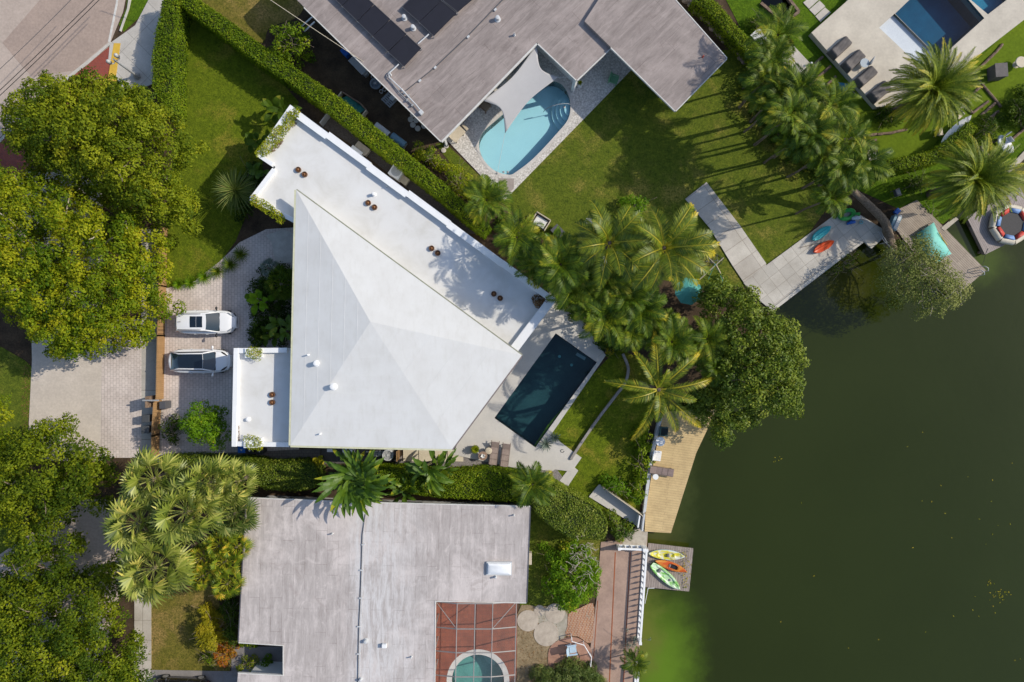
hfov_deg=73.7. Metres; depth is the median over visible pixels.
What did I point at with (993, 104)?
landscape timber
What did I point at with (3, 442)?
street tree
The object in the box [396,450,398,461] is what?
yard gate
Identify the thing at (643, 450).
shrub strip
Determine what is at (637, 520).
garden gate
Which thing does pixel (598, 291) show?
areca palm
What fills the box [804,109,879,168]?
areca palm
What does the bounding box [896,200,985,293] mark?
dock
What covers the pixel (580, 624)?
brick path
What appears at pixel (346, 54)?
storage box
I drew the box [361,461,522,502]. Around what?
hedge
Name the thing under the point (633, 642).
shrub
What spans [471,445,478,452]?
potted plant
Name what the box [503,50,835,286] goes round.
lawn
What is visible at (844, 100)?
areca palm
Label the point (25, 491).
street tree
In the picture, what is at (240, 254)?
liriope clump
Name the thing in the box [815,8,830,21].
stepping slab
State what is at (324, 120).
side gate
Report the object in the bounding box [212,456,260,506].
fan palm
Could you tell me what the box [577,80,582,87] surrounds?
planter
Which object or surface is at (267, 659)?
fern
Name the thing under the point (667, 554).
kayak
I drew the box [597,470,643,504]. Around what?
fern bush
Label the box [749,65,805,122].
areca palm
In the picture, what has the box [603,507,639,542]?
fern bush
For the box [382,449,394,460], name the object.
air conditioner
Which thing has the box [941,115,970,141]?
paddle board
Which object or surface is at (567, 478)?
terrace step
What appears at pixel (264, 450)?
wheelie bin
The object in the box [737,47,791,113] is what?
areca palm
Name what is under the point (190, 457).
hedge
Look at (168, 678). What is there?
suv
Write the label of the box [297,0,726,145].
grey house
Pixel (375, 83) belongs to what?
fire pit
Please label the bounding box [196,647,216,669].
shrub
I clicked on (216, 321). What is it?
suv
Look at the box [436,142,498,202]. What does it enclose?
lawn
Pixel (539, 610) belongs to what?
stepping disc
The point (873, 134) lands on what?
landscape timber
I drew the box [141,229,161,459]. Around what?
street verge
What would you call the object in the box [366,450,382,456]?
pool pump
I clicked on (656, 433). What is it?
sea wall
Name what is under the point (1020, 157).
sea wall
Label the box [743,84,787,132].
areca palm
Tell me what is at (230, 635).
shrub
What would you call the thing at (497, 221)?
shrub strip
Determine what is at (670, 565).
kayak
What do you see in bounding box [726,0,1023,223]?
lawn
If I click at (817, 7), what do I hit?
stepping slab
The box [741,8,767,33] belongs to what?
shrub
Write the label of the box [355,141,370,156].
pump cover
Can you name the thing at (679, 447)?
deck
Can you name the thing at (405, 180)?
pump cover
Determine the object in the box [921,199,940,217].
weeds
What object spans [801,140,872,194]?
areca palm
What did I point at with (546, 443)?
agave
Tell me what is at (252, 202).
creeper
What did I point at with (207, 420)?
garden tree
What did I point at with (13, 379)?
lawn
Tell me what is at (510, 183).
paving slab
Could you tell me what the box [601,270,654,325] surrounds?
areca palm
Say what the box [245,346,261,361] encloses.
creeper
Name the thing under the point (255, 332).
undergrowth
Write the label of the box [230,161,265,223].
undergrowth
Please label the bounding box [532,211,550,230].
daybed
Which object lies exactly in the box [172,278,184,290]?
liriope clump
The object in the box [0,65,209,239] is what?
street tree
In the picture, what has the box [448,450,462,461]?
stepping slab
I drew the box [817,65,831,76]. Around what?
landscape timber
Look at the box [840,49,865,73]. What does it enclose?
covered lounger
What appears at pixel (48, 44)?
power cable
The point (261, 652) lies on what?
garden path
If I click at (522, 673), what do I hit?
dirt bed
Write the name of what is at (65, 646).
street tree
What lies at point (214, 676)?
driveway
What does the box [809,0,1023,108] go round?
raised terrace
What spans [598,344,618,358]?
shrub
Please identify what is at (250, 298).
banana plant
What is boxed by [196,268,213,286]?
liriope clump
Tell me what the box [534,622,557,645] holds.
stepping disc
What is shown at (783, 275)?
lake patio
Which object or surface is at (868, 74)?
covered lounger
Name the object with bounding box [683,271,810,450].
mangrove tree
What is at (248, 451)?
wheelie bin
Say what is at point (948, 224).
sea wall
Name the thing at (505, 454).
sun lounger
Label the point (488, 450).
stool
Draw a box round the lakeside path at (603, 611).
[588,534,647,681]
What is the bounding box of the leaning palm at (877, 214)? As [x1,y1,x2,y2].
[814,163,896,251]
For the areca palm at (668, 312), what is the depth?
49.16 m
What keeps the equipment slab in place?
on the ground at (334, 70)
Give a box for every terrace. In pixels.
[446,50,630,199]
[453,291,605,470]
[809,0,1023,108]
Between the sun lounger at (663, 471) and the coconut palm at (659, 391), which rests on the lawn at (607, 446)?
the coconut palm at (659, 391)
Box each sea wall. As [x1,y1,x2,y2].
[642,413,661,512]
[773,241,863,309]
[941,218,957,230]
[1008,151,1023,171]
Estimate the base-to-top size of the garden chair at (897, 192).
0.850 m
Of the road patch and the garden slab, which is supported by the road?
the road patch
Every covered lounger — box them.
[826,36,851,60]
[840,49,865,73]
[853,66,877,88]
[866,81,891,104]
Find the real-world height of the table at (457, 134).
0.670 m
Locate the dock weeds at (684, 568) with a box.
[679,551,691,587]
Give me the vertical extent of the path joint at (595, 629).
0.116 m
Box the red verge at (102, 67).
[0,47,109,180]
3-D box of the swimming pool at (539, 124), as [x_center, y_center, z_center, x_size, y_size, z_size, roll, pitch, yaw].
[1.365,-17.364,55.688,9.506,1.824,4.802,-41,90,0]
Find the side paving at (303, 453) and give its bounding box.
[162,449,319,459]
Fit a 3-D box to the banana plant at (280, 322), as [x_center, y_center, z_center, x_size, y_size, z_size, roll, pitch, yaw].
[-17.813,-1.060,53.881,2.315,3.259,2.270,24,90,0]
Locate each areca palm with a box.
[463,174,513,227]
[492,206,544,267]
[506,460,556,508]
[511,232,564,288]
[530,231,594,299]
[542,265,596,311]
[568,276,614,325]
[576,287,628,346]
[585,259,631,304]
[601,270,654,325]
[607,306,657,352]
[608,275,667,337]
[619,645,650,678]
[634,301,680,359]
[644,314,697,365]
[688,315,730,363]
[692,355,730,385]
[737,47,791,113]
[742,2,809,63]
[742,34,796,88]
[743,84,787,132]
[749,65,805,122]
[753,85,819,145]
[763,126,819,164]
[773,60,828,112]
[773,102,841,161]
[778,83,841,133]
[786,134,848,179]
[795,179,851,218]
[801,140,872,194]
[804,76,862,131]
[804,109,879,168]
[818,132,895,189]
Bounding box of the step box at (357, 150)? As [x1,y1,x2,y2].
[351,145,363,155]
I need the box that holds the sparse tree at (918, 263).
[870,229,974,320]
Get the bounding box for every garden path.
[231,646,282,676]
[266,229,292,263]
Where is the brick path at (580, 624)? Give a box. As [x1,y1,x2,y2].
[565,603,593,642]
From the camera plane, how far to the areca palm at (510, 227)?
47.29 m
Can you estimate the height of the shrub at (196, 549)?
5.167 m
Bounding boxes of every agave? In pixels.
[539,435,552,451]
[549,432,560,442]
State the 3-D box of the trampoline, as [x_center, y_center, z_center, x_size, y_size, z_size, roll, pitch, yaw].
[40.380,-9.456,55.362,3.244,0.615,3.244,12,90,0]
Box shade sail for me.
[484,46,570,173]
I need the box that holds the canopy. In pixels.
[917,222,950,262]
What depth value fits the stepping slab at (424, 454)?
55.38 m
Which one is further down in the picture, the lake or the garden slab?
the lake
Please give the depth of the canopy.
54.99 m
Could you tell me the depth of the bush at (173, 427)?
54.37 m
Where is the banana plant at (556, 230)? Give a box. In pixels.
[545,226,562,245]
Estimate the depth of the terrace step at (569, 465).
55.39 m
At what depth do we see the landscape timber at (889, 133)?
55.32 m
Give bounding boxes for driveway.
[101,319,140,457]
[151,670,237,681]
[162,228,298,454]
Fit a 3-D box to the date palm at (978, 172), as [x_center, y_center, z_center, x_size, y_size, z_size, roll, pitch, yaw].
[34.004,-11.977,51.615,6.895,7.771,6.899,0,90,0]
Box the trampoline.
[988,204,1023,244]
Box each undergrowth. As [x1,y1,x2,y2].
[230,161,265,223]
[245,261,291,347]
[564,258,698,365]
[732,56,822,180]
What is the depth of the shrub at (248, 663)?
54.88 m
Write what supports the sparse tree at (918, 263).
on the ground at (334, 70)
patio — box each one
[435,602,516,681]
[548,637,593,671]
[744,209,882,308]
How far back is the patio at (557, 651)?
55.40 m
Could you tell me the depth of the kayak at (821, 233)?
55.09 m
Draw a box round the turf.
[805,20,1023,157]
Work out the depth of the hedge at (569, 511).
52.66 m
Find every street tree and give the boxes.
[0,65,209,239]
[0,159,186,361]
[0,393,19,529]
[0,411,121,525]
[0,510,89,585]
[0,551,155,681]
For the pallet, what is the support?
on the ground at (334, 70)
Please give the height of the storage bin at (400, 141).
0.738 m
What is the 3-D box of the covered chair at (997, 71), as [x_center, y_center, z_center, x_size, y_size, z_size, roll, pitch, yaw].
[39.071,-21.641,54.960,1.000,1.000,1.100,-4,90,0]
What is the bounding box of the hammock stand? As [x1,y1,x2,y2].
[700,256,723,279]
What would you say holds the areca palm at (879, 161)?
on the lawn at (632, 132)
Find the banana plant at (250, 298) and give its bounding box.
[244,289,275,314]
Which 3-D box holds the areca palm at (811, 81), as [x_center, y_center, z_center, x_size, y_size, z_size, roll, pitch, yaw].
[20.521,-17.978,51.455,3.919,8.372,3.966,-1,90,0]
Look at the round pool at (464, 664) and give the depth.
56.85 m
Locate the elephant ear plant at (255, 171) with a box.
[246,162,269,179]
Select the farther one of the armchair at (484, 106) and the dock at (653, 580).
the dock at (653, 580)
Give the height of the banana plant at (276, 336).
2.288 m
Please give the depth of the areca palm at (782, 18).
48.91 m
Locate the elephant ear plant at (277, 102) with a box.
[261,95,301,123]
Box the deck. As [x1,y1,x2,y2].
[645,409,714,532]
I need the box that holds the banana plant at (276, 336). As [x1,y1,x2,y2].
[260,326,289,346]
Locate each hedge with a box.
[151,0,192,120]
[157,451,269,465]
[179,0,491,239]
[234,454,325,491]
[239,643,257,648]
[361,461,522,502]
[521,469,607,540]
[688,0,757,66]
[869,120,977,177]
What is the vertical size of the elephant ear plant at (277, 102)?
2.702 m
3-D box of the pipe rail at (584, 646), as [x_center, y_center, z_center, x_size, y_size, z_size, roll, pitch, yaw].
[5.713,24.786,55.062,0.685,0.795,2.855,-37,90,0]
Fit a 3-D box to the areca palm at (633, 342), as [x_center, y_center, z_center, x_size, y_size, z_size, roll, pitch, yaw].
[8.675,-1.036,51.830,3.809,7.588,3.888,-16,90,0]
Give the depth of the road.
55.49 m
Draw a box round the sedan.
[168,346,232,376]
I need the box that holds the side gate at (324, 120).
[319,114,329,125]
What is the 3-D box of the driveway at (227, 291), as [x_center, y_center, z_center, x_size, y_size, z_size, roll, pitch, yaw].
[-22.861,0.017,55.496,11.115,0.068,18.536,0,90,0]
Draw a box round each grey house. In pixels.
[237,495,531,681]
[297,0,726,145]
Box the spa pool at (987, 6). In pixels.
[972,0,1005,13]
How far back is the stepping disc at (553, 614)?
55.41 m
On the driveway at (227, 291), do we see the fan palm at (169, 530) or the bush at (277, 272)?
the bush at (277, 272)
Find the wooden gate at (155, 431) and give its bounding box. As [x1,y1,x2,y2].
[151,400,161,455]
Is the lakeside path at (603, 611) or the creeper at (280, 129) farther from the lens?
the lakeside path at (603, 611)
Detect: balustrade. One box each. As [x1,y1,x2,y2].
[616,544,645,551]
[637,545,647,644]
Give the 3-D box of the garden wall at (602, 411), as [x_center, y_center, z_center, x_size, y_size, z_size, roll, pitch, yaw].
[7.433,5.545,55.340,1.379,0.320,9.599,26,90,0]
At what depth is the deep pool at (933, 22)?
56.50 m
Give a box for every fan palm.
[100,485,182,558]
[116,528,199,609]
[117,445,192,512]
[146,474,235,548]
[176,452,244,514]
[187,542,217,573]
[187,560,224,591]
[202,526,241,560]
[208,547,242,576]
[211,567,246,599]
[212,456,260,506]
[213,489,259,537]
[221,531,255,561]
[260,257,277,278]
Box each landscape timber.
[808,56,823,69]
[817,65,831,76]
[842,133,876,140]
[877,129,907,135]
[969,43,1003,74]
[972,100,989,113]
[973,74,1001,107]
[979,102,996,115]
[1012,129,1023,138]
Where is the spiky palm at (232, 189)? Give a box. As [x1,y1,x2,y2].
[210,168,257,215]
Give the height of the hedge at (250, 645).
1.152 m
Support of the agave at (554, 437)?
on the terrace at (484, 429)
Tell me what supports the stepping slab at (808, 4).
on the lawn at (808, 49)
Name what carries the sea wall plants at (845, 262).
on the sea wall at (806, 283)
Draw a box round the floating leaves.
[773,432,1020,658]
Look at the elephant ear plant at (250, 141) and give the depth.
53.98 m
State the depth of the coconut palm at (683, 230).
44.78 m
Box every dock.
[645,543,692,590]
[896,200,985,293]
[965,188,1023,254]
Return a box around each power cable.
[0,0,70,68]
[0,0,93,89]
[0,0,98,94]
[271,0,363,61]
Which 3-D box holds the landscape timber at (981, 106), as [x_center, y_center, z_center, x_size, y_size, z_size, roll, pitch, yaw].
[37.993,-18.973,55.398,1.666,0.237,0.238,-36,90,0]
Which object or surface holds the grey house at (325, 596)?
on the ground at (334, 70)
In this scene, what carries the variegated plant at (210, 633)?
on the lawn at (176, 621)
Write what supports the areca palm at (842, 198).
on the lawn at (632, 132)
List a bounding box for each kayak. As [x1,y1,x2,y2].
[648,550,684,559]
[650,562,679,589]
[655,560,686,571]
[811,226,830,240]
[813,240,833,252]
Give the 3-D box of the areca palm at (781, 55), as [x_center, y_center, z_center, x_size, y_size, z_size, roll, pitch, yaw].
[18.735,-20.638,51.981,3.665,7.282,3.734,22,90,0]
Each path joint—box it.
[593,601,597,657]
[609,552,615,681]
[623,552,630,681]
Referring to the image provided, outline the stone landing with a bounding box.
[622,527,647,544]
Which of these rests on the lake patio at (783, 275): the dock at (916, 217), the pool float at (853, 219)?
the pool float at (853, 219)
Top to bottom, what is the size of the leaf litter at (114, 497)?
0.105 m
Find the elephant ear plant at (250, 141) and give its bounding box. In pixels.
[244,132,267,152]
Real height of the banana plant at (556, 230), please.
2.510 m
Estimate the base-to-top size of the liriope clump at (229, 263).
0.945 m
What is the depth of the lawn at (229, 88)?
55.48 m
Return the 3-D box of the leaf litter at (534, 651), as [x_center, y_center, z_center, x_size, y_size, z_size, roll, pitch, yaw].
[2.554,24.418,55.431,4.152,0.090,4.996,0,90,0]
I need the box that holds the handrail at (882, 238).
[873,231,894,250]
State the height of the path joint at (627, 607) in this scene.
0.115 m
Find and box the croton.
[206,642,239,674]
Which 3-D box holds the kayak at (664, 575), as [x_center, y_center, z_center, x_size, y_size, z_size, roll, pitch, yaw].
[12.428,19.055,55.293,3.050,0.390,0.852,42,90,0]
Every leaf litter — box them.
[20,364,30,433]
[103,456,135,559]
[518,618,560,670]
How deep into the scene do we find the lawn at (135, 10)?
55.48 m
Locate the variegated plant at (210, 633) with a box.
[189,601,227,652]
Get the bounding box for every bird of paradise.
[386,476,422,501]
[404,449,458,495]
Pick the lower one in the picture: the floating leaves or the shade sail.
the floating leaves
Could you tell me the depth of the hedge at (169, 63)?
53.24 m
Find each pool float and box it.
[838,208,859,220]
[846,216,862,224]
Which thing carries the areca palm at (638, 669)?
on the ground at (334, 70)
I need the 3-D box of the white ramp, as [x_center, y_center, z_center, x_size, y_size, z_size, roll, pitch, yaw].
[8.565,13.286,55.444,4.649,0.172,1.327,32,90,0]
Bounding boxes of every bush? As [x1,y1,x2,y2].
[157,412,185,450]
[262,263,292,300]
[267,20,316,69]
[411,141,449,172]
[442,157,476,200]
[528,655,607,681]
[536,530,602,617]
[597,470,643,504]
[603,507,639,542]
[616,194,656,217]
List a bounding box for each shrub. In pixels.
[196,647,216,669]
[212,584,239,648]
[229,653,259,672]
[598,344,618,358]
[618,629,650,654]
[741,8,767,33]
[873,103,907,131]
[901,169,936,195]
[971,113,999,144]
[995,83,1023,130]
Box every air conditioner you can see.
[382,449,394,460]
[388,164,404,181]
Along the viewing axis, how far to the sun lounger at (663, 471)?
54.89 m
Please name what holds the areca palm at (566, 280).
on the ground at (334, 70)
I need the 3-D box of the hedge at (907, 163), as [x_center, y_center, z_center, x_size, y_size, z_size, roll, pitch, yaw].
[32.968,-14.908,54.705,8.984,1.739,2.363,-23,90,0]
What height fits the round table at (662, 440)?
0.745 m
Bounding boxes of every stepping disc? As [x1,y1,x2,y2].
[517,610,537,630]
[534,605,544,615]
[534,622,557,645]
[545,603,564,622]
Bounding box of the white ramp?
[589,485,637,524]
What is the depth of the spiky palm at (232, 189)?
53.35 m
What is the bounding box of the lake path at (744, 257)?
[685,182,765,282]
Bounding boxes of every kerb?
[0,42,110,141]
[119,0,130,31]
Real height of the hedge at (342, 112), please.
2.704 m
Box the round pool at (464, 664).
[447,649,508,681]
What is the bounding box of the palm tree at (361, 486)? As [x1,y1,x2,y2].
[313,448,394,521]
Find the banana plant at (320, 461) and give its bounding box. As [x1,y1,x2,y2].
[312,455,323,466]
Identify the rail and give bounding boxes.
[571,634,591,666]
[602,486,642,515]
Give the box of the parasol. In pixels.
[675,279,701,304]
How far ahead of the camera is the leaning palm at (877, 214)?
54.10 m
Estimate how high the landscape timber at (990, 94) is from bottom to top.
0.246 m
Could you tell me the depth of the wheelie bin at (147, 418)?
54.43 m
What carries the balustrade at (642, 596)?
on the lakeside path at (603, 611)
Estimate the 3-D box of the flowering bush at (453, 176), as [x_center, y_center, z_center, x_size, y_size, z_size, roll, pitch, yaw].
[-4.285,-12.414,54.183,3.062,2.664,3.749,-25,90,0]
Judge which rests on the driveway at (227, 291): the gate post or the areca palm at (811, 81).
the gate post
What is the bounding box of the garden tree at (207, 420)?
[177,399,231,451]
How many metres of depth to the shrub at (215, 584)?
51.31 m
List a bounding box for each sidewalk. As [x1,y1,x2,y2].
[108,0,163,88]
[134,598,150,681]
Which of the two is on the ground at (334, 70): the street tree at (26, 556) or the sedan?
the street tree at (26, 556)
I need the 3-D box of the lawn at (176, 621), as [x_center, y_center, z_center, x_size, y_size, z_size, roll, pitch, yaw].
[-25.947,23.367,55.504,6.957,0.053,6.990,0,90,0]
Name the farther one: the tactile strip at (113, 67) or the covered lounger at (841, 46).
the tactile strip at (113, 67)
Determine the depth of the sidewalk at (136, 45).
55.38 m
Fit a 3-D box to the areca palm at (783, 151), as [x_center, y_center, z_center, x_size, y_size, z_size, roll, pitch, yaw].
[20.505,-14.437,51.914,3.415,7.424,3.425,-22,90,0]
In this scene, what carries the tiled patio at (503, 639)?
on the ground at (334, 70)
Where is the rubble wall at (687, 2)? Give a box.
[682,0,749,70]
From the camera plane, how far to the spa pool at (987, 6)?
55.80 m
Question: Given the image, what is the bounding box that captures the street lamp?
[106,53,140,79]
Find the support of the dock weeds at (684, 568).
on the dock at (653, 580)
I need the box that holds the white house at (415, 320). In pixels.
[232,105,555,450]
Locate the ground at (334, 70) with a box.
[0,0,1023,681]
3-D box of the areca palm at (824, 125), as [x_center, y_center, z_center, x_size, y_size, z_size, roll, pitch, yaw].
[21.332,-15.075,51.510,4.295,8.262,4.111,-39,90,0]
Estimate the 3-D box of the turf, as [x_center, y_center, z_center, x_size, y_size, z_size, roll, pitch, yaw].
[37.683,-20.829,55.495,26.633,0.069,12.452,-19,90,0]
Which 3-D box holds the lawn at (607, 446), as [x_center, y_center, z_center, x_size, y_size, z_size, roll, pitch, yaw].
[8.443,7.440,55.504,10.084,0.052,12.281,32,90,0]
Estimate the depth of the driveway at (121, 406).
55.46 m
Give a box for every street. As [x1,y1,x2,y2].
[0,499,122,681]
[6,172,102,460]
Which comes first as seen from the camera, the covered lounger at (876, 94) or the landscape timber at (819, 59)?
the covered lounger at (876, 94)
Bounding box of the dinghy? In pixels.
[993,131,1013,152]
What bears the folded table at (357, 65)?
on the ground at (334, 70)
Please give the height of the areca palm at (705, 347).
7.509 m
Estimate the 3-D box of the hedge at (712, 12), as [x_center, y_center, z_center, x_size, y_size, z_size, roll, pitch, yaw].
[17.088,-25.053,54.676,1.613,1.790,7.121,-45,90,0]
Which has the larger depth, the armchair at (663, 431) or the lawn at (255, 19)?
the lawn at (255, 19)
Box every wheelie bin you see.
[141,425,151,432]
[142,414,151,421]
[238,446,245,452]
[246,448,255,453]
[256,447,266,453]
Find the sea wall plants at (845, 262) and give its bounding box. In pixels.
[825,248,860,277]
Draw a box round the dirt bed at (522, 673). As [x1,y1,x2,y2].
[516,605,568,681]
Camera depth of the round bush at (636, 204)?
53.91 m
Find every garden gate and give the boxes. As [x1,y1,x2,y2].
[635,513,639,527]
[639,512,644,530]
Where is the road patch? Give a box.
[3,0,115,76]
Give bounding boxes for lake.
[639,161,1023,681]
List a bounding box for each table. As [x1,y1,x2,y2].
[348,56,366,76]
[449,126,464,142]
[478,451,486,459]
[656,437,664,445]
[860,58,868,66]
[1013,56,1023,67]
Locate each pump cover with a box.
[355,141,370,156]
[399,175,409,185]
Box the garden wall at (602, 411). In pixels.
[570,353,629,459]
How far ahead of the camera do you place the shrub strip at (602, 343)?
54.61 m
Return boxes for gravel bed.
[321,114,475,233]
[395,448,561,481]
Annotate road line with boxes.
[108,4,117,41]
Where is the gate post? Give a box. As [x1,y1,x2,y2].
[142,395,170,408]
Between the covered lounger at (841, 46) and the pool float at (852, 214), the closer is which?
the covered lounger at (841, 46)
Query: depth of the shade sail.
52.77 m
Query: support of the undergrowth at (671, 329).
on the ground at (334, 70)
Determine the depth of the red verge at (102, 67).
55.40 m
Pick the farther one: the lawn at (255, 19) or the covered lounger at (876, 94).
the lawn at (255, 19)
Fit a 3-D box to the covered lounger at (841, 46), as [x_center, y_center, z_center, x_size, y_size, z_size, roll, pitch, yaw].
[26.285,-23.488,54.562,2.008,0.656,0.869,-43,90,0]
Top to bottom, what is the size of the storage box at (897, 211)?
0.350 m
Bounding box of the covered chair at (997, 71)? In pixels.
[987,63,1007,80]
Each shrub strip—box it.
[492,213,548,290]
[553,295,622,357]
[628,422,660,499]
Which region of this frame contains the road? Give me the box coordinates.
[0,0,124,136]
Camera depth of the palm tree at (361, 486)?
50.11 m
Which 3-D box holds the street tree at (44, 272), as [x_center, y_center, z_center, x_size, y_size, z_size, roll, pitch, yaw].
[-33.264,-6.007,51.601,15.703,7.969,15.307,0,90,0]
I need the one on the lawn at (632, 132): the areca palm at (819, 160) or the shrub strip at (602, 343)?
the areca palm at (819, 160)
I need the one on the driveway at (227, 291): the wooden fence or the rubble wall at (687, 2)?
the wooden fence
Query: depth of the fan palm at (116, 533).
48.45 m
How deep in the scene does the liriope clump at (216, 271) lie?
55.09 m
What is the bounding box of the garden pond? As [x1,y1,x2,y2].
[760,0,799,19]
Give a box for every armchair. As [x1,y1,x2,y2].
[479,101,490,113]
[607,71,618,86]
[652,450,661,460]
[658,426,667,436]
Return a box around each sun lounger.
[489,440,499,464]
[500,443,510,466]
[650,465,673,476]
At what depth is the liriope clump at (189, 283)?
55.14 m
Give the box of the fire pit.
[370,78,380,88]
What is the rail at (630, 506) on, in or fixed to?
on the white ramp
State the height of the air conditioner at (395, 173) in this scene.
0.978 m
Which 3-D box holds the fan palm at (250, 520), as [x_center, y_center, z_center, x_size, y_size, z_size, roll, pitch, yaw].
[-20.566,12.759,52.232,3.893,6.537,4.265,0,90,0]
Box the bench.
[550,224,563,236]
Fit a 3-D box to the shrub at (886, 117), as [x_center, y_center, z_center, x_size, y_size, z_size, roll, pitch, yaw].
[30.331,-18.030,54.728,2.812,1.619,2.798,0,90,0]
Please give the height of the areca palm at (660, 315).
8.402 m
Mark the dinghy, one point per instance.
(1010, 139)
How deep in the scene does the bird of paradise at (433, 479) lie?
51.92 m
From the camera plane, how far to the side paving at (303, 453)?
55.45 m
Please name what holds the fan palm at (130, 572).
on the ground at (334, 70)
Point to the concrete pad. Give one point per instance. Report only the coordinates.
(561, 626)
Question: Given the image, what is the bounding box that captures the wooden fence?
[155,226,167,399]
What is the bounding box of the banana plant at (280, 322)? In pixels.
[265,314,290,341]
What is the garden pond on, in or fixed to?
in the lawn at (808, 49)
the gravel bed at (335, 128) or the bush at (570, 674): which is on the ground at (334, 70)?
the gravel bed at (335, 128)
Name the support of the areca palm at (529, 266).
on the ground at (334, 70)
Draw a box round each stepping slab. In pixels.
[403,450,417,460]
[419,450,431,460]
[435,451,446,460]
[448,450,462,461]
[803,0,817,8]
[809,1,824,14]
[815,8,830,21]
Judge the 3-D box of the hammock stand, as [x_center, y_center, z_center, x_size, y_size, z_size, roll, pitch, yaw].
[16.060,-5.886,54.788,2.183,1.060,2.189,0,90,0]
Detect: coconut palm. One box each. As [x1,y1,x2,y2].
[571,199,653,288]
[604,331,714,440]
[624,202,720,292]
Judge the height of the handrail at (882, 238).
0.935 m
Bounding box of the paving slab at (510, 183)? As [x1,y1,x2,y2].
[499,178,513,193]
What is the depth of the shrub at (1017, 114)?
54.94 m
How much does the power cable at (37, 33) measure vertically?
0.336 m
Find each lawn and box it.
[0,347,31,553]
[119,0,147,30]
[151,586,234,670]
[166,16,298,287]
[199,0,303,42]
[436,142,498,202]
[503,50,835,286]
[520,509,605,609]
[534,350,669,517]
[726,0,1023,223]
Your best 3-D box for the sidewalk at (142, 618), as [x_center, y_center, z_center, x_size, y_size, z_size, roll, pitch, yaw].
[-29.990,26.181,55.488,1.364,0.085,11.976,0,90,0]
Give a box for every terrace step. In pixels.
[556,455,580,471]
[560,468,577,484]
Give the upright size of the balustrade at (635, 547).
1.060 m
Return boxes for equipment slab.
[321,448,396,463]
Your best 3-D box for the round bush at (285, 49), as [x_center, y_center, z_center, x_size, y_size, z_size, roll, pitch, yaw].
[-17.313,-23.542,53.710,4.077,3.585,3.442,0,90,0]
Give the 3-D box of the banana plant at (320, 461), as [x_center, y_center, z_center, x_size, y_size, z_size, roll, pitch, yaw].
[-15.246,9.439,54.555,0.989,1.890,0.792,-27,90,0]
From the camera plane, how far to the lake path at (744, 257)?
55.38 m
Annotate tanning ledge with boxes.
[879,16,933,62]
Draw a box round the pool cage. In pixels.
[436,602,516,681]
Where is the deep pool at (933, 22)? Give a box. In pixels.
[895,0,983,53]
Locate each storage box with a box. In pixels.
[340,47,351,58]
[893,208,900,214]
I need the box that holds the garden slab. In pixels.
[785,48,809,72]
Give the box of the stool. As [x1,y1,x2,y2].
[485,447,491,453]
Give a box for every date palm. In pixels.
[878,37,986,137]
[922,133,1023,222]
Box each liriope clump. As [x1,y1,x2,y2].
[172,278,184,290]
[184,277,197,288]
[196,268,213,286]
[208,262,225,279]
[221,255,238,271]
[233,245,249,263]
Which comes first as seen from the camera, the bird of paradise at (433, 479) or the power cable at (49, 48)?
the power cable at (49, 48)
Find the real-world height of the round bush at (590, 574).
3.423 m
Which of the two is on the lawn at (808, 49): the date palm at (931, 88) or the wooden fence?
the date palm at (931, 88)
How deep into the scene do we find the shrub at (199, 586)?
51.42 m
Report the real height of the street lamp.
3.720 m
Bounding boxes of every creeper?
[243,434,263,450]
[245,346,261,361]
[250,194,285,224]
[254,107,299,156]
[531,294,547,307]
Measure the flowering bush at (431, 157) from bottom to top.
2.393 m
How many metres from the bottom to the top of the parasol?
2.555 m
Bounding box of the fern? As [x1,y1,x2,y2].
[250,653,273,666]
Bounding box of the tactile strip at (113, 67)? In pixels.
[108,43,120,81]
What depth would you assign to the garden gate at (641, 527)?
54.62 m
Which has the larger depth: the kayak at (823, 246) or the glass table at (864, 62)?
the kayak at (823, 246)
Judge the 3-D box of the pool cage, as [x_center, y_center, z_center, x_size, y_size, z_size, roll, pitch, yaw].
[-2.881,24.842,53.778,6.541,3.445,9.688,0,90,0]
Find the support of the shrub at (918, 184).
on the lawn at (808, 49)
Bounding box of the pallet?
[381,91,396,107]
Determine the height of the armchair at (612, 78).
0.850 m
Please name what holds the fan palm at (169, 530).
on the ground at (334, 70)
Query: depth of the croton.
54.73 m
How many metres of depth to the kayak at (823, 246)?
55.09 m
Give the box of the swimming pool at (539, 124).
[476,79,572,177]
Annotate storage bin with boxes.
[374,122,390,136]
[390,132,407,148]
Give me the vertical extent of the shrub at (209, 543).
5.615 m
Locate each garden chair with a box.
[565,643,577,656]
[891,188,901,197]
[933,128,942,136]
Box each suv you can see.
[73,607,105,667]
[153,674,210,681]
[175,306,238,337]
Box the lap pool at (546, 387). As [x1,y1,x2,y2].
[495,334,596,444]
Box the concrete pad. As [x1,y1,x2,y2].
[533,608,567,640]
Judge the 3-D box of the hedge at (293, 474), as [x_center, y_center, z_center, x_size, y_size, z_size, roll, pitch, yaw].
[-18.523,10.453,54.294,7.132,2.565,2.864,0,90,0]

